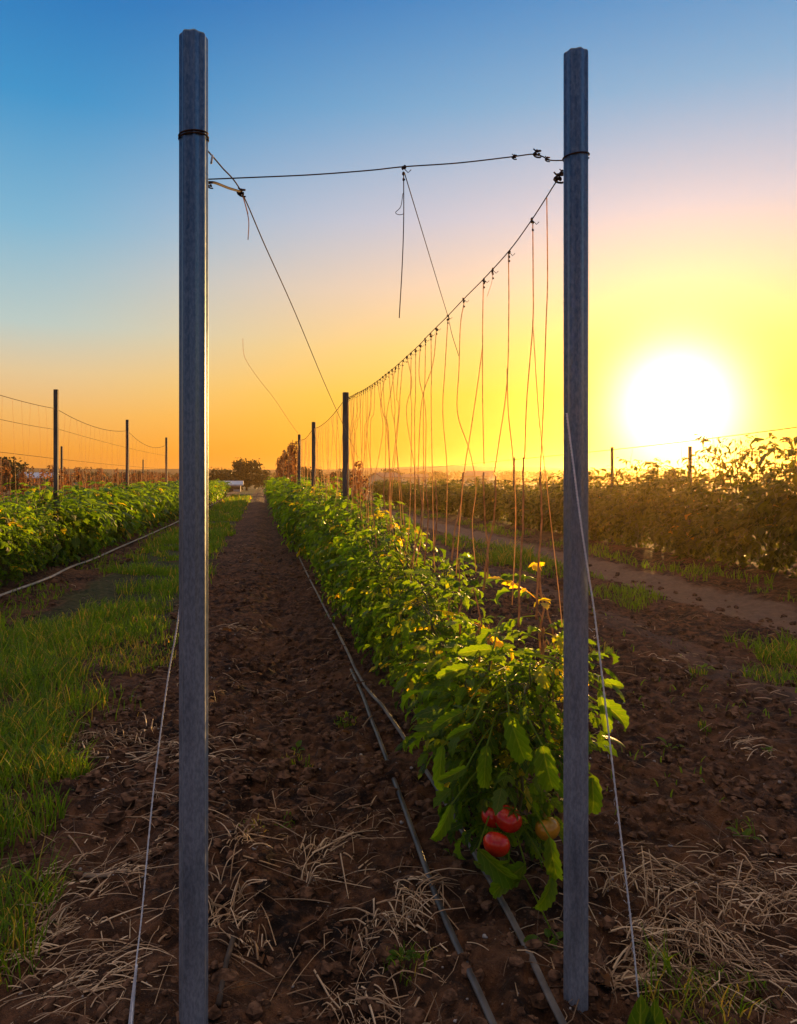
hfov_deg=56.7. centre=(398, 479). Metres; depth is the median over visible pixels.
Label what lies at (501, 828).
tomato plant
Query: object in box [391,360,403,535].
twine string
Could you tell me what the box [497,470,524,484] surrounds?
tree
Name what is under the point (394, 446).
twine string
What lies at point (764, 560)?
tomato plant
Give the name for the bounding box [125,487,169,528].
tomato plant
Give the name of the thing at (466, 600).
tomato shoot
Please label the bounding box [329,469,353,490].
tree
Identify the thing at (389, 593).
tomato plant
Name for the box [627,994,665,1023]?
broad leaf plant
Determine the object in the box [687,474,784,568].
tomato plant
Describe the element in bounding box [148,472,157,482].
withered plant
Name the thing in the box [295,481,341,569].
tomato plant
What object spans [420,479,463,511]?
tomato plant
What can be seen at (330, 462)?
twine string
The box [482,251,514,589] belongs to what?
twine string
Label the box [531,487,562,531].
tomato plant
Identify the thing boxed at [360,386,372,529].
twine string
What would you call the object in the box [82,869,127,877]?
stalk piece
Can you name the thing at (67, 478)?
withered plant
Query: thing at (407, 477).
house
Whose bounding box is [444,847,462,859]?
weed
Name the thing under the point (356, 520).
tomato plant
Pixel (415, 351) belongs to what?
twine string
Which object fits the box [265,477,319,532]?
tomato plant
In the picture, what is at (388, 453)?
twine string
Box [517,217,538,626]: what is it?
twine string
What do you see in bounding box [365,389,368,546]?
twine string
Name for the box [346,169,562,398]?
trellis wire
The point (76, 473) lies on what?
withered plant
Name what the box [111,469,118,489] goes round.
withered plant
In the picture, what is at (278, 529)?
tomato plant
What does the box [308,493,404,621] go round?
tomato plant
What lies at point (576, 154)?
metal post
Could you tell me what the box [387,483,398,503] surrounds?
tomato plant
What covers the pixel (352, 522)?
tomato plant
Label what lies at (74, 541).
tomato plant
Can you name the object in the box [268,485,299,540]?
tomato plant
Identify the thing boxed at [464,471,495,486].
house
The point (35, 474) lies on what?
house
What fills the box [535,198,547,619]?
twine string
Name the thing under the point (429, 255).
twine string
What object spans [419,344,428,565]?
twine string
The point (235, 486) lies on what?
house
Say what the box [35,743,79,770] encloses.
weed
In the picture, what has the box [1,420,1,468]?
twine string
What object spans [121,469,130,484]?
withered plant
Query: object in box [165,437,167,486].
metal post
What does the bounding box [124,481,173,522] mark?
tomato plant
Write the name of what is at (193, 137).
metal post
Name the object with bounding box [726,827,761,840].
weed
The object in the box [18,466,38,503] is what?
withered plant
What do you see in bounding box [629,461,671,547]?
climbing plant
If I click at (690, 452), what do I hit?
metal post
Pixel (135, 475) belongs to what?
tree
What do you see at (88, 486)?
withered plant
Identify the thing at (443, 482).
tomato plant
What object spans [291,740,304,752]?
weed
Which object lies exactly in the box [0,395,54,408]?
trellis wire
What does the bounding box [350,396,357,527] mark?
twine string
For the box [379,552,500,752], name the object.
tomato plant
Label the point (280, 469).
withered plant
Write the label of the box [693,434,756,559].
climbing plant
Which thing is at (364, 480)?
withered plant
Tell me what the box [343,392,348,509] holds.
metal post
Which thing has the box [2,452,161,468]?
trellis wire
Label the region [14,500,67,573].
tomato plant
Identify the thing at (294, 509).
tomato plant
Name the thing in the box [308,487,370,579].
tomato plant
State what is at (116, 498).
tomato plant
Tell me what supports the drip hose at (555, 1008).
on the ground at (260, 533)
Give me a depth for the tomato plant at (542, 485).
19.55 m
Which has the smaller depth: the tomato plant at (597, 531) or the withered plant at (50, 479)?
the tomato plant at (597, 531)
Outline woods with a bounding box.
[65,469,792,483]
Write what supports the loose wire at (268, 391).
attached to the metal post at (299, 459)
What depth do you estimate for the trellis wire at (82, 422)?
13.11 m
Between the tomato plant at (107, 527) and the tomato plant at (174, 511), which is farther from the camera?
the tomato plant at (174, 511)
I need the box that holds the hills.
[17,466,791,482]
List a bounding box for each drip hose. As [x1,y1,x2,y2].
[0,505,210,596]
[289,536,566,1023]
[350,668,496,1023]
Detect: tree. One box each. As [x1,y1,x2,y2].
[0,456,36,493]
[83,471,111,485]
[119,470,149,482]
[208,467,234,480]
[226,457,269,490]
[251,470,274,488]
[297,467,324,488]
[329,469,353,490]
[381,469,404,479]
[415,470,434,483]
[429,471,451,484]
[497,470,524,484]
[533,471,557,485]
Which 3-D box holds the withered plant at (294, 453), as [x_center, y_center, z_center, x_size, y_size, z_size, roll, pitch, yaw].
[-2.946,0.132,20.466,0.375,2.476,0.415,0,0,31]
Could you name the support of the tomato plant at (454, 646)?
on the ground at (260, 533)
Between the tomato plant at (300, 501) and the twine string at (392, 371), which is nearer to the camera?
the twine string at (392, 371)
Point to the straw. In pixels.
(650, 925)
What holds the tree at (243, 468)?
on the ground at (260, 533)
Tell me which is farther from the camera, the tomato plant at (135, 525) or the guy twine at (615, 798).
the tomato plant at (135, 525)
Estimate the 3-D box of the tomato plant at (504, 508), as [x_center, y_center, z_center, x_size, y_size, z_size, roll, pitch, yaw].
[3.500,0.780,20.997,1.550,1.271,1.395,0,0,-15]
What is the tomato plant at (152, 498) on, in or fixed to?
on the ground at (260, 533)
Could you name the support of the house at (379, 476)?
on the ground at (260, 533)
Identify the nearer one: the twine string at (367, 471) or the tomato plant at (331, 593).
the twine string at (367, 471)
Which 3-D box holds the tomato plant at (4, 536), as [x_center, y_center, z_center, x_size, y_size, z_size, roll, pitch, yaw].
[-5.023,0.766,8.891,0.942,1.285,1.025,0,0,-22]
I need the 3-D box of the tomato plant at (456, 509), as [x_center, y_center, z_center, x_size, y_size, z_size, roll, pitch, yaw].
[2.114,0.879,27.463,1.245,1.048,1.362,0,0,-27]
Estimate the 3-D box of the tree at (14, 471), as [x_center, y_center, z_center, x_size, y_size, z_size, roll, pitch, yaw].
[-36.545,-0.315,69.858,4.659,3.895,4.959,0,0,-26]
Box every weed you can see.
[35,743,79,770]
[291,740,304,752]
[386,946,417,961]
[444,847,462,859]
[523,928,562,949]
[656,737,683,748]
[698,663,714,669]
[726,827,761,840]
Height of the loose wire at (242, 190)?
0.643 m
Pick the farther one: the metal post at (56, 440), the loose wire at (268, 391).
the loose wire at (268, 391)
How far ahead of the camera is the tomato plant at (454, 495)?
26.44 m
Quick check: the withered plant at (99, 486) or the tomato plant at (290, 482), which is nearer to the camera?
the tomato plant at (290, 482)
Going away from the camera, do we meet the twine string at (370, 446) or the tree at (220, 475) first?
the twine string at (370, 446)
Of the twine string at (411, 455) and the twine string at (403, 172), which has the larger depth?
the twine string at (411, 455)
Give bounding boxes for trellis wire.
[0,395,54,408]
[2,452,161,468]
[59,410,111,430]
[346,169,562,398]
[405,450,607,469]
[613,427,796,449]
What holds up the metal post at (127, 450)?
on the ground at (260, 533)
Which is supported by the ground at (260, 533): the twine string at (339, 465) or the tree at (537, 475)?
the tree at (537, 475)
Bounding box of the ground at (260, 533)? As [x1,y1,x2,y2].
[0,483,796,1023]
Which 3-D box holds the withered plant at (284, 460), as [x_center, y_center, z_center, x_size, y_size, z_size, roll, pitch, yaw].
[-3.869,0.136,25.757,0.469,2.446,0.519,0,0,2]
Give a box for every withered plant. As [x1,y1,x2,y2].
[0,459,12,500]
[16,471,35,503]
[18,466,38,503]
[32,469,48,503]
[44,465,61,500]
[51,468,66,500]
[59,467,75,496]
[59,474,71,495]
[72,467,85,497]
[76,472,88,487]
[81,467,96,499]
[91,475,100,487]
[92,468,107,485]
[96,473,107,489]
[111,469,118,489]
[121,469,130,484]
[130,469,137,486]
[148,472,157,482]
[277,454,286,479]
[280,449,291,476]
[285,442,297,487]
[287,440,297,483]
[324,472,334,488]
[349,467,364,509]
[350,461,368,506]
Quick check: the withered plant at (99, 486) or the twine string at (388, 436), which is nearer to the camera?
the twine string at (388, 436)
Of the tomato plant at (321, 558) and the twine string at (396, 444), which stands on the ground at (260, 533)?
the tomato plant at (321, 558)
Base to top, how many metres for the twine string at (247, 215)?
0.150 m
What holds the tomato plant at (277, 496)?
on the ground at (260, 533)
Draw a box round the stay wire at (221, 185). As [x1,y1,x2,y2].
[208,181,241,192]
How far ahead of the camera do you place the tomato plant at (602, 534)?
15.32 m
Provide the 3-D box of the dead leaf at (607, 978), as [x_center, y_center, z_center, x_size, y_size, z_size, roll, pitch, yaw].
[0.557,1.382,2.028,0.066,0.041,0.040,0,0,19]
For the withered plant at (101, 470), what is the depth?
30.46 m
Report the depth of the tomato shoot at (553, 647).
2.90 m
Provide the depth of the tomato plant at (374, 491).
44.88 m
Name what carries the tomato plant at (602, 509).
on the ground at (260, 533)
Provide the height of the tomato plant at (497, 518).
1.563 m
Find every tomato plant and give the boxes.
[0,478,105,568]
[0,495,53,576]
[0,497,44,586]
[0,498,46,581]
[0,501,24,587]
[0,502,15,554]
[2,496,67,570]
[5,489,111,561]
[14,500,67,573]
[19,489,101,566]
[40,496,104,555]
[46,494,124,554]
[47,487,123,543]
[52,485,131,546]
[59,481,120,559]
[61,483,142,546]
[86,481,157,534]
[89,481,147,544]
[91,487,146,537]
[92,486,144,536]
[98,482,169,532]
[104,482,156,536]
[123,482,160,530]
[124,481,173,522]
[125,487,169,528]
[130,484,176,525]
[131,481,173,526]
[137,487,160,521]
[149,480,178,522]
[151,480,178,519]
[154,485,178,514]
[163,489,178,519]
[208,481,216,498]
[214,484,222,501]
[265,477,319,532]
[265,480,335,551]
[268,482,302,532]
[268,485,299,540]
[269,481,342,548]
[269,488,297,544]
[271,475,324,517]
[271,492,340,558]
[272,477,319,538]
[272,477,323,545]
[272,481,295,528]
[274,476,342,551]
[286,491,310,558]
[289,482,330,563]
[292,492,341,585]
[293,489,329,550]
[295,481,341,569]
[297,493,329,572]
[298,498,332,584]
[299,488,370,591]
[302,492,367,603]
[305,489,338,570]
[306,506,366,612]
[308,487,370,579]
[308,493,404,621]
[309,501,374,605]
[317,496,418,627]
[324,526,425,649]
[325,533,433,675]
[330,507,410,628]
[333,517,427,659]
[346,523,438,686]
[346,550,462,722]
[347,512,451,703]
[366,480,381,500]
[372,479,394,500]
[372,570,519,784]
[379,480,395,502]
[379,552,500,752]
[382,484,393,502]
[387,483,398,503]
[392,480,416,504]
[394,636,562,827]
[396,485,415,506]
[397,481,421,502]
[398,485,425,507]
[398,617,628,945]
[401,482,431,507]
[403,490,419,508]
[408,484,429,508]
[412,489,428,509]
[416,487,433,509]
[419,487,441,511]
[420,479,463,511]
[430,477,468,513]
[430,480,457,512]
[440,489,466,515]
[444,484,479,516]
[446,480,481,517]
[457,486,501,517]
[465,477,500,520]
[468,491,502,517]
[471,477,511,522]
[485,477,537,524]
[495,484,533,525]
[498,488,546,527]
[517,491,560,530]
[519,474,562,528]
[528,484,593,533]
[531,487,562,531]
[547,469,606,527]
[548,467,621,537]
[559,482,610,540]
[588,485,627,542]
[590,482,661,547]
[591,468,652,545]
[627,462,701,551]
[636,468,722,553]
[644,489,730,560]
[668,469,761,563]
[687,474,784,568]
[719,476,793,572]
[734,466,796,577]
[745,436,796,567]
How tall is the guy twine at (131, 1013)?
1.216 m
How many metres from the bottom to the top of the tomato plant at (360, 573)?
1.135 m
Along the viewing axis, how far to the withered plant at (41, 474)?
21.45 m
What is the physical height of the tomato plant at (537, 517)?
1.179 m
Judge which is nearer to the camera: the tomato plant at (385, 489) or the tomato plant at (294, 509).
the tomato plant at (294, 509)
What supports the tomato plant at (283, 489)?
on the ground at (260, 533)
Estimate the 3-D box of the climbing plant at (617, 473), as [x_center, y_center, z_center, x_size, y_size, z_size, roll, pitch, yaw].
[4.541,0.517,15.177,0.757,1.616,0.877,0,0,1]
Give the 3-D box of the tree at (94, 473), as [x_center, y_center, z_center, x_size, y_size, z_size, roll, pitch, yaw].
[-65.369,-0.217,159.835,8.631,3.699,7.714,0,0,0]
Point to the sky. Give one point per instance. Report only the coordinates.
(692, 104)
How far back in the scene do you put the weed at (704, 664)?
5.25 m
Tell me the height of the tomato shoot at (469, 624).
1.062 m
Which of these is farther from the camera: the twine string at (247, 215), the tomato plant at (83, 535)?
the tomato plant at (83, 535)
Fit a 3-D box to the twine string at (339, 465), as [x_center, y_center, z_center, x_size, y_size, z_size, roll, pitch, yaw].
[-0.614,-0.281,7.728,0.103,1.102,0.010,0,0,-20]
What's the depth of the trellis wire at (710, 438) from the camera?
11.97 m
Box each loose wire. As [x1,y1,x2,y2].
[208,151,358,458]
[243,351,296,431]
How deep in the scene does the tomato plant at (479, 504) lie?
24.13 m
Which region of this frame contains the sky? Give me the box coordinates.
[0,0,796,469]
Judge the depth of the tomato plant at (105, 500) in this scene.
14.25 m
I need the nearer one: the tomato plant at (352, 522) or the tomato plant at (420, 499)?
the tomato plant at (352, 522)
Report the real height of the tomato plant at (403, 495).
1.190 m
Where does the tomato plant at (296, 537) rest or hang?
on the ground at (260, 533)
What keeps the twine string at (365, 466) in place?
hanging from the trellis wire at (557, 178)
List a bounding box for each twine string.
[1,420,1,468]
[242,194,248,238]
[326,415,333,498]
[335,433,342,500]
[336,408,338,503]
[336,416,339,490]
[346,392,357,521]
[347,398,352,512]
[349,391,361,523]
[349,397,359,515]
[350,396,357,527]
[351,395,353,509]
[355,393,361,511]
[358,390,363,538]
[359,392,362,513]
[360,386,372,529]
[364,387,367,535]
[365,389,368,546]
[367,386,371,528]
[370,382,376,536]
[372,374,386,552]
[376,380,396,532]
[379,379,390,526]
[382,376,390,543]
[383,367,396,534]
[388,371,401,552]
[389,363,399,526]
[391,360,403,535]
[391,369,404,553]
[399,165,410,317]
[403,353,412,567]
[405,175,458,355]
[406,356,415,541]
[410,327,438,568]
[410,349,418,580]
[415,338,428,566]
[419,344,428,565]
[430,333,434,571]
[433,316,449,552]
[451,298,475,570]
[456,347,482,574]
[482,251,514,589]
[482,279,488,577]
[506,369,515,604]
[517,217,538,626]
[533,326,562,626]
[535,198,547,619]
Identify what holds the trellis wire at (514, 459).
attached to the metal post at (612, 459)
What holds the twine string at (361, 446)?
hanging from the trellis wire at (557, 178)
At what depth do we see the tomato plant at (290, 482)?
19.58 m
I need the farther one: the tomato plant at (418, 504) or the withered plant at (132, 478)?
the withered plant at (132, 478)
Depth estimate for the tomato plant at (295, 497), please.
11.22 m
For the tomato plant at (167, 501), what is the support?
on the ground at (260, 533)
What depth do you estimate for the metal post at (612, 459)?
15.38 m
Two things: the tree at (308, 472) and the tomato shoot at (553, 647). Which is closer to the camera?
the tomato shoot at (553, 647)
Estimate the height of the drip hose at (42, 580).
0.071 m
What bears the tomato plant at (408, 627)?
on the ground at (260, 533)
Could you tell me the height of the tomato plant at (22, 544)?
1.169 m
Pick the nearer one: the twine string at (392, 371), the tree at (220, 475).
the twine string at (392, 371)
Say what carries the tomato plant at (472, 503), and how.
on the ground at (260, 533)
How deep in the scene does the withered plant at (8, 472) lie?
19.30 m
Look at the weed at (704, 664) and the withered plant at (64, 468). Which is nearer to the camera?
the weed at (704, 664)
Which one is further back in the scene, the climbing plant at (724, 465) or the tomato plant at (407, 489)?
the tomato plant at (407, 489)
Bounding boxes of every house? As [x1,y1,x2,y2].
[24,472,59,487]
[218,481,242,491]
[368,472,403,486]
[402,474,428,484]
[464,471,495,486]
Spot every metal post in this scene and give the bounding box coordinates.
[53,389,58,566]
[61,446,62,483]
[126,420,128,493]
[142,460,143,477]
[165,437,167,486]
[178,29,208,1023]
[298,434,300,483]
[312,422,315,491]
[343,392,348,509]
[513,457,514,523]
[562,47,589,1013]
[611,447,613,541]
[688,446,691,555]
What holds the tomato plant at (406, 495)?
on the ground at (260, 533)
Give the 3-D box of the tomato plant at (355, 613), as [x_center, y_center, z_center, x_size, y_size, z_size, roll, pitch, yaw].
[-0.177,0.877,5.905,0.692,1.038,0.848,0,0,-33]
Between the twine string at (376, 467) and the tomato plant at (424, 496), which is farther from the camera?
the tomato plant at (424, 496)
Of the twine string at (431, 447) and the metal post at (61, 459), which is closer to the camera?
the twine string at (431, 447)
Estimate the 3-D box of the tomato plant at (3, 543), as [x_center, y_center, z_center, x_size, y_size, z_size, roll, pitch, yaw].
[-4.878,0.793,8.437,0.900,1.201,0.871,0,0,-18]
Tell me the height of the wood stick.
0.028 m
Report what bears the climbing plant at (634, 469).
on the ground at (260, 533)
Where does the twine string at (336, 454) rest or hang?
hanging from the trellis wire
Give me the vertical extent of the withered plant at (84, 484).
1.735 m
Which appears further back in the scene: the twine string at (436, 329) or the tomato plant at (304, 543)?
the tomato plant at (304, 543)
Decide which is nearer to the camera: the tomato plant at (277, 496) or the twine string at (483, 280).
the twine string at (483, 280)
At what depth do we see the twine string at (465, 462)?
2.88 m
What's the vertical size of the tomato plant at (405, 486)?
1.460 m
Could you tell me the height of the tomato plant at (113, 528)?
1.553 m
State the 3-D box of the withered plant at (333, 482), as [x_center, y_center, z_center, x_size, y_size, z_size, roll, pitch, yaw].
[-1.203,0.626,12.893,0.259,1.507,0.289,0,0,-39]
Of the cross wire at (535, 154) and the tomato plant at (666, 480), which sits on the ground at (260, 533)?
the tomato plant at (666, 480)
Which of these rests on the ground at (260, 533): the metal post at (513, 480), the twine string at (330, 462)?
the metal post at (513, 480)
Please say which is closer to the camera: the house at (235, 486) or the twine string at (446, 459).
the twine string at (446, 459)
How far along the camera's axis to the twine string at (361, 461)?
6.29 m
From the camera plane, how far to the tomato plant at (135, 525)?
15.56 m
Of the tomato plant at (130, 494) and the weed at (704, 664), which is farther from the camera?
the tomato plant at (130, 494)
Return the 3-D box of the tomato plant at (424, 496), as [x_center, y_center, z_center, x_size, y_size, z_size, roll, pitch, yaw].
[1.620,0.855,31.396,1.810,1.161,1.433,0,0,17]
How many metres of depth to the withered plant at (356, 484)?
8.62 m
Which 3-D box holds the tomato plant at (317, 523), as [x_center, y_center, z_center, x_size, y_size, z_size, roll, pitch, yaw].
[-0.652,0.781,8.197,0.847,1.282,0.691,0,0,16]
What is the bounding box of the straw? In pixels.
[0,543,796,1023]
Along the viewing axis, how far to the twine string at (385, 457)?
4.85 m
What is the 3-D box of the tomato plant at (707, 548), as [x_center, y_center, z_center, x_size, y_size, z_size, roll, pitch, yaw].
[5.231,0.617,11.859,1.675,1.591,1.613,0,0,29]
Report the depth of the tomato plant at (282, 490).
17.27 m
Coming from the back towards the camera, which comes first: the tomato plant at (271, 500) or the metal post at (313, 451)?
the tomato plant at (271, 500)
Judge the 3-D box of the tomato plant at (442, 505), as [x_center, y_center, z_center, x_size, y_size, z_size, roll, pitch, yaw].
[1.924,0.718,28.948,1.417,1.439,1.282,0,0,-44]
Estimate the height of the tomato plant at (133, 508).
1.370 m
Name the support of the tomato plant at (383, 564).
on the ground at (260, 533)
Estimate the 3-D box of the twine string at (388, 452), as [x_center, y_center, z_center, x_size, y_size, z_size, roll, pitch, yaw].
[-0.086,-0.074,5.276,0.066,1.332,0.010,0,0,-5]
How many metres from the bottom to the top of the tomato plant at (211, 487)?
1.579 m
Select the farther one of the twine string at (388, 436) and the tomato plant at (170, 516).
the tomato plant at (170, 516)
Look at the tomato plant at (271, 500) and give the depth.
14.61 m
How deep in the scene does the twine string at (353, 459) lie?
6.36 m
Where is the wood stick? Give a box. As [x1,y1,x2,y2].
[215,935,235,1006]
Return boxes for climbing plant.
[604,465,636,540]
[617,456,657,518]
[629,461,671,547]
[641,459,685,551]
[677,445,729,559]
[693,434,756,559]
[720,445,786,568]
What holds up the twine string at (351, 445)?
hanging from the trellis wire at (557, 178)
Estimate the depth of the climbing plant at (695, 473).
12.16 m
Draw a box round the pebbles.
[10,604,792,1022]
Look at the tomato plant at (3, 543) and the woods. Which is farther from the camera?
the woods
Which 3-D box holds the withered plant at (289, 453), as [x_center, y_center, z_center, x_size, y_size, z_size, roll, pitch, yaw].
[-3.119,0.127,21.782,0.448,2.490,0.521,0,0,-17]
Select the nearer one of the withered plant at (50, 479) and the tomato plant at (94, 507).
the tomato plant at (94, 507)
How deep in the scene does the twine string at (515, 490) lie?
2.58 m
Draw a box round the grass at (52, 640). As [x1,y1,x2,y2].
[0,494,796,1023]
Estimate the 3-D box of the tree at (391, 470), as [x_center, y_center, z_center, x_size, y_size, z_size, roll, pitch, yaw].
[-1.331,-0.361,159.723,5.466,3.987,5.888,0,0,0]
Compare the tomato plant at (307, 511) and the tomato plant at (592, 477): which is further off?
the tomato plant at (592, 477)
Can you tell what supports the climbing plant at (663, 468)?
on the ground at (260, 533)
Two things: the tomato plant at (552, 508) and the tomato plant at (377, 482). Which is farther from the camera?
the tomato plant at (377, 482)
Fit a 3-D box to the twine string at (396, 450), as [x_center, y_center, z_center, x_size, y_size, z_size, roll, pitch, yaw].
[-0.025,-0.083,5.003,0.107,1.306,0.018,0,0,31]
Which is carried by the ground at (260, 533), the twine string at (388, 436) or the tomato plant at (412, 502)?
the tomato plant at (412, 502)
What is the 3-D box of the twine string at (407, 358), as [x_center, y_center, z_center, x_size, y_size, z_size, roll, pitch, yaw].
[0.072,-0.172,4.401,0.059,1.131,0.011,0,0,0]
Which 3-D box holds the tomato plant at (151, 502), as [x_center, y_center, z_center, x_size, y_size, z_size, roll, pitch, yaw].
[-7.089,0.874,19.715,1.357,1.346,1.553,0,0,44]
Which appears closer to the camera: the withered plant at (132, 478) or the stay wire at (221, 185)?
the stay wire at (221, 185)
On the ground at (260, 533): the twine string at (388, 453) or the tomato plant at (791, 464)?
the tomato plant at (791, 464)
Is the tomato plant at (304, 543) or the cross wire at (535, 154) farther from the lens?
the tomato plant at (304, 543)
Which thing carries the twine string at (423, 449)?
hanging from the trellis wire at (557, 178)
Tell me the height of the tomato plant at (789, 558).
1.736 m
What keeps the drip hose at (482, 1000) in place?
on the ground at (260, 533)
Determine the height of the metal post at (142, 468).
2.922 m
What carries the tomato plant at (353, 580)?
on the ground at (260, 533)
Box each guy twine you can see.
[128,610,178,1023]
[566,413,638,997]
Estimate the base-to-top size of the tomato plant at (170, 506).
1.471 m
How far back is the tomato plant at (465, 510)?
25.74 m
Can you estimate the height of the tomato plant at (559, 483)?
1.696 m
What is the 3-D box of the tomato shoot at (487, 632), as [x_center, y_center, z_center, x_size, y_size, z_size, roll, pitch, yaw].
[0.522,0.865,2.718,0.413,1.155,0.371,0,0,-36]
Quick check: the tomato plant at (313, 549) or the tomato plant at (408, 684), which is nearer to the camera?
the tomato plant at (408, 684)
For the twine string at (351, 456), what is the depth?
7.43 m
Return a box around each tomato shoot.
[412,569,513,728]
[413,555,493,661]
[476,562,599,860]
[494,587,618,822]
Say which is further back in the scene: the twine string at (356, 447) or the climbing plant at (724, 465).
the climbing plant at (724, 465)
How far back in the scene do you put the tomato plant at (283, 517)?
14.02 m
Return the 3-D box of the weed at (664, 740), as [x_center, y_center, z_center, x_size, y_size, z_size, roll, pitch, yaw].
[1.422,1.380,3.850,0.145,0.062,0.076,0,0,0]
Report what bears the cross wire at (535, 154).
attached to the metal post at (193, 137)
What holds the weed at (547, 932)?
on the ground at (260, 533)
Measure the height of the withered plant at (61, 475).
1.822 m
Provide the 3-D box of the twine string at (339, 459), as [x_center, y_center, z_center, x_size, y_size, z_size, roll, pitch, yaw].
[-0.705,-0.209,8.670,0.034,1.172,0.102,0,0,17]
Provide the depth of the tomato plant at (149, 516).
18.75 m
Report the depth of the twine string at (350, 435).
7.29 m
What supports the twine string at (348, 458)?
hanging from the trellis wire at (557, 178)
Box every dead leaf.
[256,952,264,963]
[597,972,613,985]
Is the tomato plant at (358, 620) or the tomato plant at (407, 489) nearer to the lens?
the tomato plant at (358, 620)
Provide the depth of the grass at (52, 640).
5.13 m
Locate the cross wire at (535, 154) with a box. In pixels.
[208,148,561,179]
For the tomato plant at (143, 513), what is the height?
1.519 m
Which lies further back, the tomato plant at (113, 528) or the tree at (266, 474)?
the tree at (266, 474)
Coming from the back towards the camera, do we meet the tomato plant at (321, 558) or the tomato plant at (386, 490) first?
the tomato plant at (386, 490)
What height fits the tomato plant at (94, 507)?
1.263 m
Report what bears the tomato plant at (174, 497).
on the ground at (260, 533)
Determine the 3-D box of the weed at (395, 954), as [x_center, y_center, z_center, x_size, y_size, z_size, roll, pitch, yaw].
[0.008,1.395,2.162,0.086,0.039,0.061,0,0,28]
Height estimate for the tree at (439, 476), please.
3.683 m
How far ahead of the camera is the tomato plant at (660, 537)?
13.46 m
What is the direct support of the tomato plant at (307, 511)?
on the ground at (260, 533)
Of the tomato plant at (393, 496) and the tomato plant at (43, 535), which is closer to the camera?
the tomato plant at (43, 535)
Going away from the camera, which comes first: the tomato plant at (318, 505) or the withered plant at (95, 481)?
the tomato plant at (318, 505)
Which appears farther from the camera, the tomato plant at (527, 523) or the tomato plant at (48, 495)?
the tomato plant at (527, 523)
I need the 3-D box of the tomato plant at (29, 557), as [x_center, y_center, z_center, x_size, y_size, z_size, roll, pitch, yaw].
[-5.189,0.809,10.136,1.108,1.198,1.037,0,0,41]
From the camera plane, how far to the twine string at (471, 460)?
3.17 m
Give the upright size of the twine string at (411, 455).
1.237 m
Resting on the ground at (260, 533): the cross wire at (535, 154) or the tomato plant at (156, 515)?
the tomato plant at (156, 515)
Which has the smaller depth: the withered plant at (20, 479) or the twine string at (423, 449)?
the twine string at (423, 449)
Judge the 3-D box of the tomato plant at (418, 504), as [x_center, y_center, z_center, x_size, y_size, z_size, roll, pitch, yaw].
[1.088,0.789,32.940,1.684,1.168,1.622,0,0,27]
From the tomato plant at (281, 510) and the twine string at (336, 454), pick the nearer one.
the twine string at (336, 454)
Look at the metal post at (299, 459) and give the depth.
16.97 m
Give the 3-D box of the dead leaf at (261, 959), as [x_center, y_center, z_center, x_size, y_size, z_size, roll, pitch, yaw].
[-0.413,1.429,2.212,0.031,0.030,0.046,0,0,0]
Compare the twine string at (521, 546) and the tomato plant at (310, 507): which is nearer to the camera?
the twine string at (521, 546)
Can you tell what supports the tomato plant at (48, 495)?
on the ground at (260, 533)
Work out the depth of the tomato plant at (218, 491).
45.85 m
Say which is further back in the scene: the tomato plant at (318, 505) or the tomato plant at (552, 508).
the tomato plant at (552, 508)
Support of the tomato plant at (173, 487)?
on the ground at (260, 533)
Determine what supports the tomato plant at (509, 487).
on the ground at (260, 533)
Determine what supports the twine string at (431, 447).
hanging from the trellis wire at (557, 178)
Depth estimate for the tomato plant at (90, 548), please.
12.47 m
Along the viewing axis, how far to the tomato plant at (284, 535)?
16.58 m
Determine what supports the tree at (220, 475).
on the ground at (260, 533)
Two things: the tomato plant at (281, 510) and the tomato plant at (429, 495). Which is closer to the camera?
the tomato plant at (281, 510)
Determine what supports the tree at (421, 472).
on the ground at (260, 533)
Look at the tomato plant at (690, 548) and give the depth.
12.34 m
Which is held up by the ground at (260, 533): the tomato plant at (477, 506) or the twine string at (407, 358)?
the tomato plant at (477, 506)
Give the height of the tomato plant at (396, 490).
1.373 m
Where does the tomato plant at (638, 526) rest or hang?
on the ground at (260, 533)
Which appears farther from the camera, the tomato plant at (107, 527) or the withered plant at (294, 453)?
the withered plant at (294, 453)
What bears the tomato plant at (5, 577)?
on the ground at (260, 533)
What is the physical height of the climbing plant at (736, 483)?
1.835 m
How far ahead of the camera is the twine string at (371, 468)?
5.86 m
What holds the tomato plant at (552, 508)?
on the ground at (260, 533)

